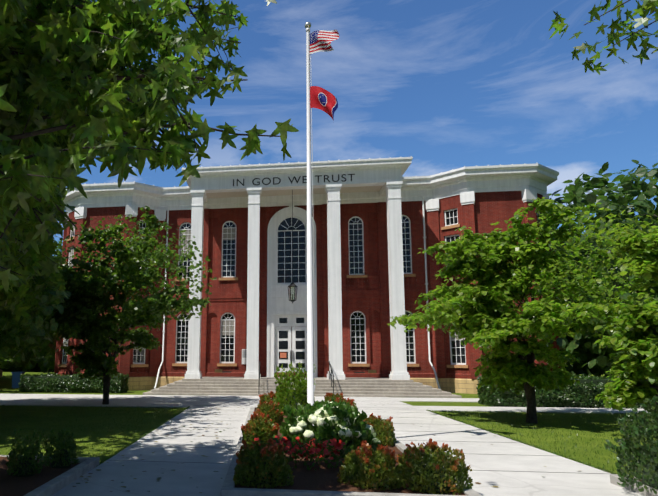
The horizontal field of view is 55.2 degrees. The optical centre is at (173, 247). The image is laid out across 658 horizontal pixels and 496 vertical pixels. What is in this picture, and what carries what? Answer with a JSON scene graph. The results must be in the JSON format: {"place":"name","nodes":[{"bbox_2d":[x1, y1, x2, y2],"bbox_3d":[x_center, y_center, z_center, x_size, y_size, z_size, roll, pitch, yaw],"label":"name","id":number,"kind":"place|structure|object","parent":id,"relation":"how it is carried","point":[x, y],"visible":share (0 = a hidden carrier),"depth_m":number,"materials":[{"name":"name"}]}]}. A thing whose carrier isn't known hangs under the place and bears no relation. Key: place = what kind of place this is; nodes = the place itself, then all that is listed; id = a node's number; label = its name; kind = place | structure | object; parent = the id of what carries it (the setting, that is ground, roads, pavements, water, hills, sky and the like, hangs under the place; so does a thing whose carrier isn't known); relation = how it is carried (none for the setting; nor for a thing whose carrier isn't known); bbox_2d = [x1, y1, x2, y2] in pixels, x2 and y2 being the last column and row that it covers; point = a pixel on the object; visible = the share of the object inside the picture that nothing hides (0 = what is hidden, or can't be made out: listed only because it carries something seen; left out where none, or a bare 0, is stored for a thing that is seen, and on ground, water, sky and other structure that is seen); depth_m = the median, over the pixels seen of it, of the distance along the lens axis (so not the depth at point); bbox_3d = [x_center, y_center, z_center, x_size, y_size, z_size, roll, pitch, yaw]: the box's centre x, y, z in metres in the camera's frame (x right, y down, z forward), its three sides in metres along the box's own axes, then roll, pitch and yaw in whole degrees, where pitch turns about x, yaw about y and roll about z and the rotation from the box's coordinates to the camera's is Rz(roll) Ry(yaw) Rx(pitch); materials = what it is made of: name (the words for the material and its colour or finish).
{"place":"outdoors","nodes":[
{"label":"outdoors","id":0,"kind":"place"},
{"bbox_2d":[0,0,298,322],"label":"tree","id":1,"kind":"object","parent":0,"point":[56,37],"depth_m":6.25,"materials":[{"name":"green plant"}]},
{"bbox_2d":[0,0,132,195],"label":"tree leaves","id":2,"kind":"object","parent":1,"relation":"attached to","point":[23,76],"visible":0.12,"depth_m":7.03,"materials":[{"name":"green plant"}]},
{"bbox_2d":[64,208,548,349],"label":"window","id":3,"kind":"structure","parent":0,"point":[229,325],"depth_m":37.82,"materials":[{"name":"glass"}]},
{"bbox_2d":[0,394,647,495],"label":"concrete walks","id":4,"kind":"structure","parent":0,"point":[478,448],"depth_m":12.76,"materials":[{"name":"grey concrete"}]},
{"bbox_2d":[72,400,545,492],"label":"leaf litter","id":5,"kind":"object","parent":4,"relation":"on","point":[193,449],"visible":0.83,"depth_m":11.59,"materials":[{"name":"brown plant"}]},
{"bbox_2d":[0,406,657,495],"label":"kerbs","id":6,"kind":"structure","parent":4,"relation":"on","point":[65,479],"depth_m":8.59,"materials":[{"name":"concrete"}]},
{"bbox_2d":[115,396,603,473],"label":"joints","id":7,"kind":"object","parent":4,"relation":"on","point":[357,407],"visible":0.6,"depth_m":14.26,"materials":[{"name":"grey concrete"}]},
{"bbox_2d":[0,372,655,474],"bbox_3d":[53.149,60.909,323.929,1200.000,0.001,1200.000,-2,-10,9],"label":"lawn","id":8,"kind":"structure","parent":0,"point":[6,383],"depth_m":17.69,"materials":[{"name":"green plant"}]},
{"bbox_2d":[0,349,18,367],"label":"tree","id":9,"kind":"object","parent":8,"relation":"on","point":[8,358],"visible":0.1,"depth_m":34.75,"materials":[{"name":"green plant"}]},
{"bbox_2d":[11,372,24,388],"bbox_3d":[-9.747,8.312,37.471,0.657,1.071,0.717,-1,-10,9],"label":"blue bin","id":10,"kind":"object","parent":8,"relation":"on","point":[15,378],"visible":0.73,"depth_m":37.20,"materials":[{"name":"blue plastic"}]},
{"bbox_2d":[0,334,55,371],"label":"woods","id":11,"kind":"object","parent":8,"relation":"on","point":[29,366],"depth_m":79.41,"materials":[{"name":"green plant"}]},
{"bbox_2d":[5,240,61,367],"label":"tree","id":12,"kind":"object","parent":8,"relation":"on","point":[52,346],"visible":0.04,"depth_m":49.89,"materials":[{"name":"green plant"}]},
{"bbox_2d":[0,189,71,365],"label":"shade tree","id":13,"kind":"object","parent":8,"relation":"on","point":[42,295],"visible":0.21,"depth_m":20.09,"materials":[{"name":"green plant"}]},
{"bbox_2d":[43,240,62,371],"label":"tree","id":14,"kind":"object","parent":8,"relation":"on","point":[52,358],"depth_m":62.59,"materials":[{"name":"green plant"}]},
{"bbox_2d":[18,372,128,392],"bbox_3d":[-5.758,7.735,34.275,6.392,1.394,1.764,-1,-10,9],"label":"hedge","id":15,"kind":"object","parent":8,"relation":"on","point":[122,382],"depth_m":33.76,"materials":[{"name":"green plant"}]},
{"bbox_2d":[19,206,216,404],"bbox_3d":[-2.544,2.510,26.226,8.795,8.623,8.509,-1,-10,9],"label":"tree","id":16,"kind":"object","parent":8,"relation":"on","point":[96,328],"depth_m":24.45,"materials":[{"name":"green plant"}]},
{"bbox_2d":[143,377,461,397],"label":"steps","id":17,"kind":"structure","parent":8,"relation":"on","point":[347,387],"depth_m":31.17,"materials":[{"name":"concrete"}]},
{"bbox_2d":[258,361,333,393],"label":"handrails","id":18,"kind":"object","parent":17,"relation":"on","point":[331,373],"visible":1,"depth_m":31.08,"materials":[{"name":"black metal"}]},
{"bbox_2d":[54,191,560,393],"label":"brick walls","id":19,"kind":"structure","parent":8,"relation":"on","point":[369,299],"depth_m":36.14,"materials":[{"name":"brick"}]},
{"bbox_2d":[215,349,375,372],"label":"wall fittings","id":20,"kind":"object","parent":19,"relation":"attached to","point":[244,353],"depth_m":36.20,"materials":[{"name":"white metal"}]},
{"bbox_2d":[154,195,440,388],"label":"downpipes","id":21,"kind":"object","parent":19,"relation":"attached to","point":[426,284],"visible":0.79,"depth_m":35.81,"materials":[{"name":"white metal"}]},
{"bbox_2d":[62,157,558,379],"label":"white trim","id":22,"kind":"structure","parent":19,"relation":"attached to","point":[529,181],"depth_m":34.68,"materials":[{"name":"paint"}]},
{"bbox_2d":[279,318,304,367],"bbox_3d":[7.132,5.697,35.970,1.589,2.997,0.080,-1,-10,9],"label":"door glazing","id":23,"kind":"structure","parent":22,"relation":"attached to","point":[284,344],"depth_m":35.96,"materials":[{"name":"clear glass"}]},
{"bbox_2d":[233,174,354,185],"bbox_3d":[6.900,-3.911,34.425,6.914,0.434,0.024,-2,-10,9],"label":"building lettering","id":24,"kind":"object","parent":22,"relation":"attached to","point":[295,179],"visible":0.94,"depth_m":34.40,"materials":[{"name":"grey metal"}]},
{"bbox_2d":[206,186,382,197],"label":"porch ceiling","id":25,"kind":"structure","parent":22,"relation":"attached to","point":[296,192],"depth_m":36.90,"materials":[{"name":"beige paint"}]},
{"bbox_2d":[288,189,297,302],"bbox_3d":[7.081,-0.168,35.480,0.686,6.937,0.500,-1,-10,9],"label":"lantern","id":26,"kind":"object","parent":25,"relation":"hanging from","point":[291,285],"depth_m":35.15,"materials":[{"name":"black metal"}]},
{"bbox_2d":[63,210,547,362],"bbox_3d":[7.174,2.396,36.132,28.411,9.386,1.069,-1,-10,9],"label":"window glass","id":27,"kind":"object","parent":22,"relation":"attached to","point":[182,339],"visible":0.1,"depth_m":36.70,"materials":[{"name":"glass"}]},
{"bbox_2d":[94,156,536,186],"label":"roof studs","id":28,"kind":"object","parent":22,"relation":"on","point":[328,160],"visible":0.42,"depth_m":34.43,"materials":[{"name":"white"}]},
{"bbox_2d":[0,408,641,495],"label":"mulch","id":29,"kind":"object","parent":8,"relation":"on","point":[324,477],"visible":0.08,"depth_m":9.33,"materials":[{"name":"brown soil"}]},
{"bbox_2d":[6,429,45,476],"bbox_3d":[-2.403,3.476,9.793,0.695,1.035,0.670,-1,-10,9],"label":"shrub","id":30,"kind":"object","parent":29,"relation":"on","point":[32,450],"depth_m":9.69,"materials":[{"name":"green plant"}]},
{"bbox_2d":[42,427,79,467],"bbox_3d":[-1.999,3.647,10.573,0.647,0.962,0.672,-1,-10,9],"label":"shrub","id":31,"kind":"object","parent":29,"relation":"on","point":[59,443],"depth_m":10.46,"materials":[{"name":"green plant"}]},
{"bbox_2d":[241,412,279,444],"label":"planter shrub","id":32,"kind":"object","parent":29,"relation":"on","point":[263,426],"depth_m":12.82,"materials":[{"name":"green plant"}]},
{"bbox_2d":[233,438,294,488],"bbox_3d":[1.370,3.374,8.985,0.933,1.012,0.905,-1,-10,9],"label":"planter shrub","id":33,"kind":"object","parent":29,"relation":"on","point":[251,459],"depth_m":8.79,"materials":[{"name":"green plant"}]},
{"bbox_2d":[253,400,283,424],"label":"planter shrub","id":34,"kind":"object","parent":29,"relation":"on","point":[275,411],"depth_m":16.69,"materials":[{"name":"green plant"}]},
{"bbox_2d":[257,391,280,407],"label":"planter shrub","id":35,"kind":"object","parent":29,"relation":"on","point":[266,397],"visible":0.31,"depth_m":20.36,"materials":[{"name":"plant"}]},
{"bbox_2d":[273,361,315,414],"bbox_3d":[3.980,4.997,19.668,1.510,2.528,1.476,-1,-10,9],"label":"shrub","id":36,"kind":"object","parent":29,"relation":"on","point":[284,390],"depth_m":19.49,"materials":[{"name":"green plant"}]},
{"bbox_2d":[252,434,349,469],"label":"flowers","id":37,"kind":"object","parent":29,"relation":"on","point":[316,442],"depth_m":10.27,"materials":[{"name":"red plant"}]},
{"bbox_2d":[306,28,314,425],"bbox_3d":[3.246,-0.553,14.248,0.402,10.208,0.240,-1,-10,9],"label":"flagpole","id":38,"kind":"object","parent":29,"relation":"on","point":[310,374],"visible":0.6,"depth_m":14.09,"materials":[{"name":"white metal"}]},
{"bbox_2d":[305,22,310,27],"bbox_3d":[3.414,-5.644,15.146,0.169,0.173,0.170,-1,-10,9],"label":"flagpole finial","id":39,"kind":"object","parent":38,"relation":"on","point":[307,24],"visible":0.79,"depth_m":15.09,"materials":[{"name":"silver metal"}]},
{"bbox_2d":[310,86,337,121],"bbox_3d":[3.688,-3.457,14.522,0.272,1.186,0.686,7,-13,-35],"label":"state flag","id":40,"kind":"object","parent":38,"relation":"attached to","point":[324,100],"visible":1,"depth_m":14.51,"materials":[{"name":"red fabric"}]},
{"bbox_2d":[310,30,338,53],"bbox_3d":[3.724,-5.053,14.672,0.336,0.833,0.837,4,-11,-22],"label":"us flag","id":41,"kind":"object","parent":38,"relation":"attached to","point":[321,40],"visible":1,"depth_m":14.65,"materials":[{"name":"multicoloured fabric"}]},
{"bbox_2d":[279,400,380,454],"bbox_3d":[3.151,3.882,12.247,2.079,1.487,1.798,-1,-10,9],"label":"hydrangea","id":42,"kind":"object","parent":29,"relation":"on","point":[346,411],"depth_m":11.86,"materials":[{"name":"plant"}]},
{"bbox_2d":[324,392,344,400],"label":"planter shrub","id":43,"kind":"object","parent":29,"relation":"on","point":[330,395],"visible":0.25,"depth_m":20.70,"materials":[{"name":"green plant"}]},
{"bbox_2d":[314,397,357,409],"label":"hydrangea","id":44,"kind":"object","parent":29,"relation":"on","point":[325,402],"depth_m":14.67,"materials":[{"name":"green plant"}]},
{"bbox_2d":[334,397,356,407],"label":"planter shrub","id":45,"kind":"object","parent":29,"relation":"on","point":[351,401],"visible":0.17,"depth_m":17.53,"materials":[{"name":"red plant"}]},
{"bbox_2d":[337,440,400,490],"bbox_3d":[2.925,3.362,8.880,0.944,0.921,0.899,-1,-10,9],"label":"planter shrub","id":46,"kind":"object","parent":29,"relation":"on","point":[381,459],"depth_m":8.69,"materials":[{"name":"green plant"}]},
{"bbox_2d":[364,413,396,445],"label":"planter shrub","id":47,"kind":"object","parent":29,"relation":"on","point":[385,427],"depth_m":12.87,"materials":[{"name":"green plant"}]},
{"bbox_2d":[396,438,473,494],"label":"planter shrub","id":48,"kind":"object","parent":29,"relation":"on","point":[430,454],"depth_m":8.51,"materials":[{"name":"green plant"}]},
{"bbox_2d":[387,197,657,423],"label":"tree","id":49,"kind":"object","parent":8,"relation":"on","point":[506,369],"depth_m":18.09,"materials":[{"name":"green plant"}]},
{"bbox_2d":[476,373,649,408],"bbox_3d":[17.997,5.796,24.130,10.303,1.521,2.220,-2,-10,9],"label":"hedge","id":50,"kind":"object","parent":8,"relation":"on","point":[496,398],"depth_m":23.70,"materials":[{"name":"green plant"}]},
{"bbox_2d":[539,160,657,378],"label":"tree","id":51,"kind":"object","parent":8,"relation":"on","point":[587,349],"depth_m":32.44,"materials":[{"name":"green plant"}]},
{"bbox_2d":[552,171,657,231],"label":"tree line","id":52,"kind":"object","parent":8,"relation":"on","point":[636,207],"visible":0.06,"depth_m":46.40,"materials":[{"name":"green plant"}]},
{"bbox_2d":[563,176,657,355],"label":"tree","id":53,"kind":"object","parent":8,"relation":"on","point":[632,206],"depth_m":35.86,"materials":[{"name":"green plant"}]},
{"bbox_2d":[604,396,657,493],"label":"shrub","id":54,"kind":"object","parent":8,"relation":"on","point":[630,450],"depth_m":8.75,"materials":[{"name":"green plant"}]},
{"bbox_2d":[52,0,657,255],"label":"sky","id":55,"kind":"structure","parent":0,"point":[446,85],"materials":[{"name":"blue"}]},
{"bbox_2d":[563,335,604,373],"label":"woods","id":56,"kind":"object","parent":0,"point":[568,363],"depth_m":70.07,"materials":[{"name":"green plant"}]},
{"bbox_2d":[549,0,657,74],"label":"corner tree","id":57,"kind":"object","parent":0,"point":[645,8],"depth_m":7.97,"materials":[{"name":"green plant"}]},
{"bbox_2d":[594,214,657,439],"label":"tree","id":58,"kind":"object","parent":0,"point":[634,337],"depth_m":12.08,"materials":[{"name":"green plant"}]}
]}

